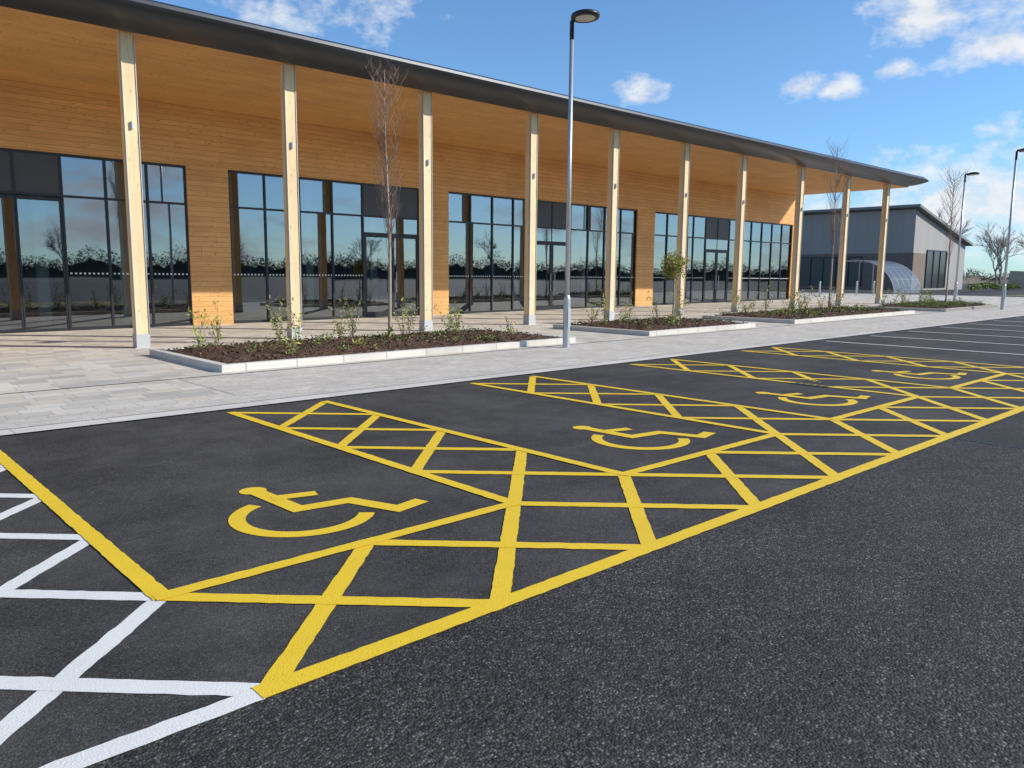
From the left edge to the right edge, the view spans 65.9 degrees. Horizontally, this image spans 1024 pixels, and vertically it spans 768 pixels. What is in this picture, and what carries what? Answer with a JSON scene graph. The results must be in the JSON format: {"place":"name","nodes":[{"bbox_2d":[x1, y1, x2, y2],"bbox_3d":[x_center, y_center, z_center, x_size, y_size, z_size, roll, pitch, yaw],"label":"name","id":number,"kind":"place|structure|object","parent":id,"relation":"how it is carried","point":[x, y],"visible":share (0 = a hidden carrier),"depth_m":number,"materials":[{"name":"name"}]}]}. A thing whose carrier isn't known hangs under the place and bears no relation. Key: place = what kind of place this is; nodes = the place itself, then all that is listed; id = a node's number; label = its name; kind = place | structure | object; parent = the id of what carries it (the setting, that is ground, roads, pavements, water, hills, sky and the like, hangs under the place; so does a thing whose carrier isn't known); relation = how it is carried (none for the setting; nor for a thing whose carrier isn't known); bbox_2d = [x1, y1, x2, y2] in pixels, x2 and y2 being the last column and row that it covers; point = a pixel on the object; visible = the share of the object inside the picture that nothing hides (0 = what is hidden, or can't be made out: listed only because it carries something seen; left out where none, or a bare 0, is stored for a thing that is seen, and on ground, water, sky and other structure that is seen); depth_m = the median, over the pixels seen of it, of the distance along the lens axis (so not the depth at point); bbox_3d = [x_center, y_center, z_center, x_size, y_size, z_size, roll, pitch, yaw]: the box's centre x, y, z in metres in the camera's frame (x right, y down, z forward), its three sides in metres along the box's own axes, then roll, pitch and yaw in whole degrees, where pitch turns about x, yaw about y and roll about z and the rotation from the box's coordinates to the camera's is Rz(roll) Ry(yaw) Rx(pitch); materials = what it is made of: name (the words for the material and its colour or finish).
{"place":"outdoors","nodes":[
{"label":"outdoors","id":0,"kind":"place"},
{"bbox_2d":[0,306,1022,429],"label":"pavement block strip","id":1,"kind":"object","parent":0,"point":[38,403],"visible":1,"depth_m":10.10,"materials":[{"name":"grey concrete"}]},
{"bbox_2d":[0,284,1022,436],"bbox_3d":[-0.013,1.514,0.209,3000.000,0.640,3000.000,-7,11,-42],"label":"ground","id":2,"kind":"structure","parent":0,"point":[423,386],"depth_m":12.51,"materials":[{"name":"grey concrete"}]},
{"bbox_2d":[937,207,975,235],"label":"bare tree","id":3,"kind":"object","parent":2,"relation":"on","point":[967,230],"visible":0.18,"depth_m":107.45,"materials":[{"name":"plant"}]},
{"bbox_2d":[962,268,1009,283],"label":"distant wood","id":4,"kind":"object","parent":2,"relation":"on","point":[972,279],"visible":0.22,"depth_m":201.74,"materials":[{"name":"plant"}]},
{"bbox_2d":[973,222,1015,284],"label":"bare tree","id":5,"kind":"object","parent":2,"relation":"on","point":[988,237],"visible":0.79,"depth_m":112.48,"materials":[{"name":"brown plant"}]},
{"bbox_2d":[981,235,1022,284],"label":"bare tree","id":6,"kind":"object","parent":2,"relation":"on","point":[990,252],"visible":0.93,"depth_m":98.75,"materials":[{"name":"brown plant"}]},
{"bbox_2d":[0,316,1023,767],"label":"parking bay surface","id":7,"kind":"object","parent":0,"point":[160,500],"visible":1,"depth_m":5.95,"materials":[{"name":"black asphalt"}]},
{"bbox_2d":[228,487,427,536],"bbox_3d":[-1.406,0.869,5.342,1.458,0.012,0.993,2,8,13],"label":"wheelchair symbol","id":8,"kind":"object","parent":7,"relation":"on","point":[237,520],"visible":1,"depth_m":5.44,"materials":[{"name":"yellow paint"}]},
{"bbox_2d":[0,347,1023,697],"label":"yellow bay markings","id":9,"kind":"object","parent":7,"relation":"on","point":[280,675],"visible":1,"depth_m":5.41,"materials":[{"name":"paint"}]},
{"bbox_2d":[0,321,1023,767],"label":"white bay markings","id":10,"kind":"object","parent":7,"relation":"on","point":[50,689],"visible":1,"depth_m":3.12,"materials":[{"name":"paint"}]},
{"bbox_2d":[573,426,714,449],"bbox_3d":[1.254,0.532,7.745,1.458,0.012,0.993,2,8,13],"label":"wheelchair symbol","id":11,"kind":"object","parent":7,"relation":"on","point":[680,443],"visible":1,"depth_m":7.87,"materials":[{"name":"yellow paint"}]},
{"bbox_2d":[755,392,869,405],"bbox_3d":[3.914,0.195,10.148,1.458,0.012,0.993,2,8,13],"label":"wheelchair symbol","id":12,"kind":"object","parent":7,"relation":"on","point":[851,401],"visible":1,"depth_m":10.29,"materials":[{"name":"yellow paint"}]},
{"bbox_2d":[788,380,849,387],"bbox_3d":[4.514,-0.002,11.616,0.700,0.028,0.600,-7,11,-42],"label":"drain cover","id":13,"kind":"object","parent":7,"relation":"on","point":[818,383],"visible":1,"depth_m":11.57,"materials":[{"name":"metal"}]},
{"bbox_2d":[871,370,966,378],"bbox_3d":[6.574,-0.141,12.550,1.458,0.012,0.993,2,8,13],"label":"wheelchair symbol","id":14,"kind":"object","parent":7,"relation":"on","point":[955,376],"visible":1,"depth_m":12.64,"materials":[{"name":"yellow paint"}]},
{"bbox_2d":[0,292,1023,393],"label":"pavement plaza","id":15,"kind":"structure","parent":0,"point":[37,361],"depth_m":19.25,"materials":[{"name":"grey concrete"}]},
{"bbox_2d":[149,328,574,372],"bbox_3d":[-2.724,-0.849,16.515,8.200,0.339,3.400,-7,11,-42],"label":"planting bed","id":16,"kind":"object","parent":15,"relation":"on","point":[221,358],"visible":0.86,"depth_m":14.88,"materials":[{"name":"stone"}]},
{"bbox_2d":[185,307,210,345],"bbox_3d":[-5.917,-1.052,14.870,0.478,0.848,0.399,-7,11,-42],"label":"young shrub","id":17,"kind":"object","parent":16,"relation":"on","point":[198,333],"visible":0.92,"depth_m":14.86,"materials":[{"name":"green plant"}]},
{"bbox_2d":[189,301,224,344],"bbox_3d":[-5.901,-1.165,15.364,0.666,0.930,0.586,-7,11,-42],"label":"young shrub","id":18,"kind":"object","parent":16,"relation":"on","point":[216,328],"visible":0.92,"depth_m":15.43,"materials":[{"name":"green plant"}]},
{"bbox_2d":[266,296,288,341],"bbox_3d":[-4.693,-1.275,15.758,0.482,1.042,0.462,-7,11,-42],"label":"young shrub","id":19,"kind":"object","parent":16,"relation":"on","point":[276,325],"visible":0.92,"depth_m":15.79,"materials":[{"name":"green plant"}]},
{"bbox_2d":[275,296,304,341],"bbox_3d":[-4.414,-1.297,16.025,0.556,1.014,1.103,-4,9,-32],"label":"young shrub","id":20,"kind":"object","parent":16,"relation":"on","point":[294,325],"visible":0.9,"depth_m":16.00,"materials":[{"name":"green plant"}]},
{"bbox_2d":[279,331,301,354],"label":"young shrub","id":21,"kind":"object","parent":16,"relation":"on","point":[290,345],"visible":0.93,"depth_m":13.90,"materials":[{"name":"green plant"}]},
{"bbox_2d":[328,307,349,337],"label":"young shrub","id":22,"kind":"object","parent":16,"relation":"on","point":[339,331],"visible":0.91,"depth_m":16.74,"materials":[{"name":"green plant"}]},
{"bbox_2d":[337,292,364,336],"bbox_3d":[-3.529,-1.503,17.321,0.468,1.059,0.729,-7,11,-42],"label":"young shrub","id":23,"kind":"object","parent":16,"relation":"on","point":[351,322],"visible":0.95,"depth_m":17.28,"materials":[{"name":"green plant"}]},
{"bbox_2d":[188,320,518,351],"bbox_3d":[-2.641,-1.017,16.521,7.687,0.315,2.890,-7,11,-42],"label":"ground cover","id":24,"kind":"object","parent":16,"relation":"on","point":[405,336],"visible":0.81,"depth_m":16.29,"materials":[{"name":"green plant"}]},
{"bbox_2d":[352,334,365,344],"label":"young shrub","id":25,"kind":"object","parent":16,"relation":"on","point":[360,342],"visible":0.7,"depth_m":15.32,"materials":[{"name":"green plant"}]},
{"bbox_2d":[365,60,408,333],"bbox_3d":[-2.640,-3.880,16.879,0.927,5.932,0.800,0,8,-2],"label":"slim tree","id":26,"kind":"object","parent":16,"relation":"on","point":[388,210],"visible":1,"depth_m":16.80,"materials":[{"name":"brown plant"}]},
{"bbox_2d":[383,325,392,336],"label":"young shrub","id":27,"kind":"object","parent":16,"relation":"on","point":[390,331],"visible":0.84,"depth_m":17.13,"materials":[{"name":"green plant"}]},
{"bbox_2d":[392,295,412,333],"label":"young shrub","id":28,"kind":"object","parent":16,"relation":"on","point":[402,325],"visible":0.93,"depth_m":17.77,"materials":[{"name":"green plant"}]},
{"bbox_2d":[401,301,416,332],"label":"young shrub","id":29,"kind":"object","parent":16,"relation":"on","point":[408,322],"visible":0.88,"depth_m":18.51,"materials":[{"name":"green plant"}]},
{"bbox_2d":[434,304,459,330],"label":"young shrub","id":30,"kind":"object","parent":16,"relation":"on","point":[449,327],"visible":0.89,"depth_m":18.89,"materials":[{"name":"green plant"}]},
{"bbox_2d":[447,317,461,334],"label":"young shrub","id":31,"kind":"object","parent":16,"relation":"on","point":[457,331],"visible":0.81,"depth_m":17.71,"materials":[{"name":"green plant"}]},
{"bbox_2d":[449,302,463,329],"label":"young shrub","id":32,"kind":"object","parent":16,"relation":"on","point":[456,318],"visible":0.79,"depth_m":19.59,"materials":[{"name":"green plant"}]},
{"bbox_2d":[500,316,515,331],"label":"young shrub","id":33,"kind":"object","parent":16,"relation":"on","point":[508,325],"visible":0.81,"depth_m":18.64,"materials":[{"name":"green plant"}]},
{"bbox_2d":[0,0,928,348],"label":"shop building","id":34,"kind":"structure","parent":15,"relation":"on","point":[162,164],"depth_m":23.63,"materials":[{"name":"wood"}]},
{"bbox_2d":[0,194,69,332],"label":"door","id":35,"kind":"structure","parent":34,"relation":"in","point":[33,287],"depth_m":20.34,"materials":[{"name":"glass"}]},
{"bbox_2d":[0,148,192,330],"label":"window","id":36,"kind":"structure","parent":34,"relation":"in","point":[91,190],"depth_m":21.48,"materials":[{"name":"glass"}]},
{"bbox_2d":[228,170,419,323],"bbox_3d":[-5.930,-4.377,26.083,6.960,4.598,0.115,-7,11,-42],"label":"window","id":37,"kind":"structure","parent":34,"relation":"in","point":[335,215],"depth_m":25.54,"materials":[{"name":"glass"}]},
{"bbox_2d":[364,232,418,316],"bbox_3d":[-4.194,-3.816,27.707,2.260,2.882,0.171,-7,11,-42],"label":"door","id":38,"kind":"structure","parent":34,"relation":"in","point":[404,261],"depth_m":27.69,"materials":[{"name":"glass"}]},
{"bbox_2d":[449,191,636,313],"bbox_3d":[1.631,-5.285,32.921,10.950,4.532,0.115,-7,11,-42],"label":"window","id":39,"kind":"structure","parent":34,"relation":"in","point":[487,232],"depth_m":31.51,"materials":[{"name":"glass"}]},
{"bbox_2d":[536,241,565,309],"bbox_3d":[1.654,-4.525,32.994,2.130,2.819,0.171,-7,11,-42],"label":"door","id":40,"kind":"structure","parent":34,"relation":"in","point":[550,256],"depth_m":32.97,"materials":[{"name":"glass"}]},
{"bbox_2d":[704,249,728,302],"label":"door","id":41,"kind":"structure","parent":34,"relation":"in","point":[716,262],"depth_m":41.11,"materials":[{"name":"glass"}]},
{"bbox_2d":[652,212,791,304],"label":"window","id":42,"kind":"structure","parent":34,"relation":"in","point":[767,246],"depth_m":41.60,"materials":[{"name":"glass"}]},
{"bbox_2d":[553,317,755,335],"bbox_3d":[4.147,-1.722,22.721,5.000,0.321,3.400,-7,11,-42],"label":"planting bed","id":43,"kind":"object","parent":15,"relation":"on","point":[638,328],"visible":0.88,"depth_m":21.55,"materials":[{"name":"brown soil"}]},
{"bbox_2d":[583,295,604,322],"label":"young shrub","id":44,"kind":"object","parent":43,"relation":"on","point":[593,317],"visible":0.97,"depth_m":22.13,"materials":[{"name":"green plant"}]},
{"bbox_2d":[600,289,608,320],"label":"young shrub","id":45,"kind":"object","parent":43,"relation":"on","point":[605,316],"visible":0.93,"depth_m":22.47,"materials":[{"name":"green plant"}]},
{"bbox_2d":[621,291,633,317],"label":"young shrub","id":46,"kind":"object","parent":43,"relation":"on","point":[630,302],"visible":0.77,"depth_m":23.78,"materials":[{"name":"green plant"}]},
{"bbox_2d":[617,301,638,319],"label":"young shrub","id":47,"kind":"object","parent":43,"relation":"on","point":[624,317],"visible":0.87,"depth_m":23.11,"materials":[{"name":"green plant"}]},
{"bbox_2d":[646,291,659,317],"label":"young shrub","id":48,"kind":"object","parent":43,"relation":"on","point":[655,310],"visible":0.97,"depth_m":24.25,"materials":[{"name":"green plant"}]},
{"bbox_2d":[575,312,732,327],"bbox_3d":[4.142,-1.883,22.682,4.455,0.314,2.916,-7,11,-42],"label":"ground cover","id":49,"kind":"object","parent":43,"relation":"on","point":[651,320],"visible":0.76,"depth_m":22.46,"materials":[{"name":"green plant"}]},
{"bbox_2d":[667,310,679,324],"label":"young shrub","id":50,"kind":"object","parent":43,"relation":"on","point":[673,317],"visible":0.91,"depth_m":21.51,"materials":[{"name":"green plant"}]},
{"bbox_2d":[658,250,692,317],"bbox_3d":[4.894,-3.027,24.132,1.087,2.229,1.056,-7,11,-42],"label":"round tree","id":51,"kind":"object","parent":43,"relation":"on","point":[676,263],"visible":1,"depth_m":23.97,"materials":[{"name":"green plant"}]},
{"bbox_2d":[668,285,689,318],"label":"young shrub","id":52,"kind":"object","parent":43,"relation":"on","point":[680,311],"visible":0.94,"depth_m":24.51,"materials":[{"name":"green plant"}]},
{"bbox_2d":[702,306,914,323],"bbox_3d":[11.166,-2.609,29.062,9.400,0.351,3.400,-7,11,-42],"label":"planting bed","id":53,"kind":"object","parent":15,"relation":"on","point":[797,319],"visible":0.66,"depth_m":26.86,"materials":[{"name":"stone"}]},
{"bbox_2d":[730,289,742,313],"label":"young shrub","id":54,"kind":"object","parent":53,"relation":"on","point":[736,305],"visible":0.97,"depth_m":26.86,"materials":[{"name":"green plant"}]},
{"bbox_2d":[733,291,759,313],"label":"young shrub","id":55,"kind":"object","parent":53,"relation":"on","point":[746,308],"visible":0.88,"depth_m":27.09,"materials":[{"name":"green plant"}]},
{"bbox_2d":[762,285,775,311],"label":"young shrub","id":56,"kind":"object","parent":53,"relation":"on","point":[765,300],"visible":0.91,"depth_m":28.47,"materials":[{"name":"green plant"}]},
{"bbox_2d":[777,293,796,310],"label":"young shrub","id":57,"kind":"object","parent":53,"relation":"on","point":[788,301],"visible":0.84,"depth_m":28.90,"materials":[{"name":"green plant"}]},
{"bbox_2d":[788,303,796,311],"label":"young shrub","id":58,"kind":"object","parent":53,"relation":"on","point":[790,307],"visible":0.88,"depth_m":28.18,"materials":[{"name":"green plant"}]},
{"bbox_2d":[785,290,802,308],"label":"young shrub","id":59,"kind":"object","parent":53,"relation":"on","point":[794,298],"visible":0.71,"depth_m":29.25,"materials":[{"name":"green plant"}]},
{"bbox_2d":[796,286,814,307],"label":"young shrub","id":60,"kind":"object","parent":53,"relation":"on","point":[801,304],"visible":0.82,"depth_m":30.23,"materials":[{"name":"green plant"}]},
{"bbox_2d":[718,303,896,316],"bbox_3d":[11.233,-2.768,29.067,8.756,0.324,2.870,-7,11,-42],"label":"ground cover","id":61,"kind":"object","parent":53,"relation":"on","point":[833,309],"visible":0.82,"depth_m":28.39,"materials":[{"name":"green plant"}]},
{"bbox_2d":[803,289,813,307],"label":"young shrub","id":62,"kind":"object","parent":53,"relation":"on","point":[807,297],"visible":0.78,"depth_m":30.77,"materials":[{"name":"green plant"}]},
{"bbox_2d":[810,286,825,307],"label":"young shrub","id":63,"kind":"object","parent":53,"relation":"on","point":[819,299],"visible":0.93,"depth_m":31.29,"materials":[{"name":"green plant"}]},
{"bbox_2d":[825,287,843,307],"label":"young shrub","id":64,"kind":"object","parent":53,"relation":"on","point":[830,304],"visible":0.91,"depth_m":31.39,"materials":[{"name":"green plant"}]},
{"bbox_2d":[825,136,852,306],"bbox_3d":[13.021,-6.545,31.959,1.086,7.018,1.050,2,8,12],"label":"slim tree","id":65,"kind":"object","parent":53,"relation":"on","point":[832,234],"visible":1,"depth_m":31.87,"materials":[{"name":"brown plant"}]},
{"bbox_2d":[868,301,997,311],"bbox_3d":[19.083,-3.536,35.677,6.500,0.332,3.200,-7,11,-42],"label":"planting bed","id":66,"kind":"object","parent":15,"relation":"on","point":[920,307],"visible":0.48,"depth_m":33.83,"materials":[{"name":"brown soil"}]},
{"bbox_2d":[872,288,888,305],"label":"young shrub","id":67,"kind":"object","parent":66,"relation":"on","point":[883,296],"visible":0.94,"depth_m":34.79,"materials":[{"name":"green plant"}]},
{"bbox_2d":[899,290,906,302],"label":"young shrub","id":68,"kind":"object","parent":66,"relation":"on","point":[902,296],"visible":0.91,"depth_m":35.39,"materials":[{"name":"green plant"}]},
{"bbox_2d":[917,285,926,302],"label":"young shrub","id":69,"kind":"object","parent":66,"relation":"on","point":[921,293],"visible":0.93,"depth_m":36.12,"materials":[{"name":"green plant"}]},
{"bbox_2d":[922,290,930,302],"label":"young shrub","id":70,"kind":"object","parent":66,"relation":"on","point":[927,297],"visible":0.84,"depth_m":36.73,"materials":[{"name":"green plant"}]},
{"bbox_2d":[881,298,982,306],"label":"ground cover","id":71,"kind":"object","parent":66,"relation":"on","point":[918,303],"visible":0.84,"depth_m":34.81,"materials":[{"name":"green plant"}]},
{"bbox_2d":[935,166,969,303],"bbox_3d":[19.377,-6.632,35.040,1.306,6.352,1.306,6,9,34],"label":"slim tree","id":72,"kind":"object","parent":66,"relation":"on","point":[951,226],"visible":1,"depth_m":34.96,"materials":[{"name":"brown plant"}]},
{"bbox_2d":[953,172,979,300],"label":"street lamp","id":73,"kind":"object","parent":15,"relation":"on","point":[958,255],"visible":0.94,"depth_m":40.39,"materials":[{"name":"metal"}]},
{"bbox_2d":[0,312,1023,429],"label":"block paving margin","id":74,"kind":"object","parent":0,"point":[78,416],"visible":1,"depth_m":11.27,"materials":[{"name":"grey concrete"}]},
{"bbox_2d":[0,314,1023,435],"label":"pavement edge","id":75,"kind":"object","parent":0,"point":[113,419],"visible":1,"depth_m":10.82,"materials":[{"name":"concrete"}]},
{"bbox_2d":[86,438,1023,767],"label":"access road","id":76,"kind":"structure","parent":0,"point":[872,618],"depth_m":3.30,"materials":[{"name":"grey asphalt"}]},
{"bbox_2d":[154,0,1023,278],"label":"sky","id":77,"kind":"structure","parent":0,"point":[923,88],"materials":[{"name":"blue"}]},
{"bbox_2d":[180,305,1023,394],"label":"block paving","id":78,"kind":"structure","parent":0,"point":[255,382],"depth_m":14.83,"materials":[{"name":"grey concrete"}]},
{"bbox_2d":[563,9,599,347],"bbox_3d":[1.389,-4.059,16.131,0.655,6.721,0.579,2,8,11],"label":"street lamp","id":79,"kind":"object","parent":78,"relation":"on","point":[585,15],"visible":0.98,"depth_m":16.30,"materials":[{"name":"metal"}]},
{"bbox_2d":[568,308,570,326],"bbox_3d":[1.212,-1.403,16.701,0.080,0.400,0.007,-7,11,-42],"label":"access door","id":80,"kind":"structure","parent":79,"relation":"in","point":[569,309],"depth_m":16.70,"materials":[{"name":"metal"}]},
{"bbox_2d":[1000,148,1023,309],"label":"street lamp","id":81,"kind":"object","parent":78,"relation":"on","point":[1003,297],"visible":0.98,"depth_m":33.91,"materials":[{"name":"metal"}]},
{"bbox_2d":[799,204,972,289],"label":"grey hall","id":82,"kind":"structure","parent":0,"point":[917,240],"depth_m":82.43,"materials":[{"name":"metal"}]},
{"bbox_2d":[799,256,862,285],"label":"window","id":83,"kind":"structure","parent":82,"relation":"in","point":[813,270],"depth_m":85.39,"materials":[{"name":"glass"}]},
{"bbox_2d":[924,250,947,287],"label":"window","id":84,"kind":"structure","parent":82,"relation":"in","point":[936,260],"depth_m":82.94,"materials":[{"name":"glass"}]},
{"bbox_2d":[799,286,1023,295],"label":"service road","id":85,"kind":"structure","parent":0,"point":[964,291],"depth_m":70.44,"materials":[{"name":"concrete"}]},
{"bbox_2d":[846,260,920,293],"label":"cycle shelter","id":86,"kind":"object","parent":85,"relation":"on","point":[871,261],"visible":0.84,"depth_m":60.66,"materials":[{"name":"grey plastic"}]},
{"bbox_2d":[966,281,1021,290],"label":"hedge","id":87,"kind":"object","parent":85,"relation":"on","point":[985,285],"visible":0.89,"depth_m":73.80,"materials":[{"name":"green plant"}]},
{"bbox_2d":[1008,271,1023,289],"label":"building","id":88,"kind":"structure","parent":85,"relation":"on","point":[1016,277],"depth_m":89.14,"materials":[{"name":"black metal"}]},
{"bbox_2d":[1013,231,1023,247],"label":"bare tree","id":89,"kind":"object","parent":85,"relation":"on","point":[1021,244],"visible":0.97,"depth_m":121.45,"materials":[{"name":"plant"}]},
{"bbox_2d":[954,411,1023,448],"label":"access road newer surface","id":90,"kind":"object","parent":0,"point":[1008,431],"visible":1,"depth_m":8.05,"materials":[{"name":"grey asphalt"}]},
{"bbox_2d":[955,438,1019,447],"bbox_3d":[9.427,1.337,2.319,0.036,0.001,15.000,-7,11,-42],"label":"road joint","id":91,"kind":"object","parent":90,"relation":"on","point":[989,443],"visible":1,"depth_m":7.57,"materials":[{"name":"black asphalt"}]}
]}

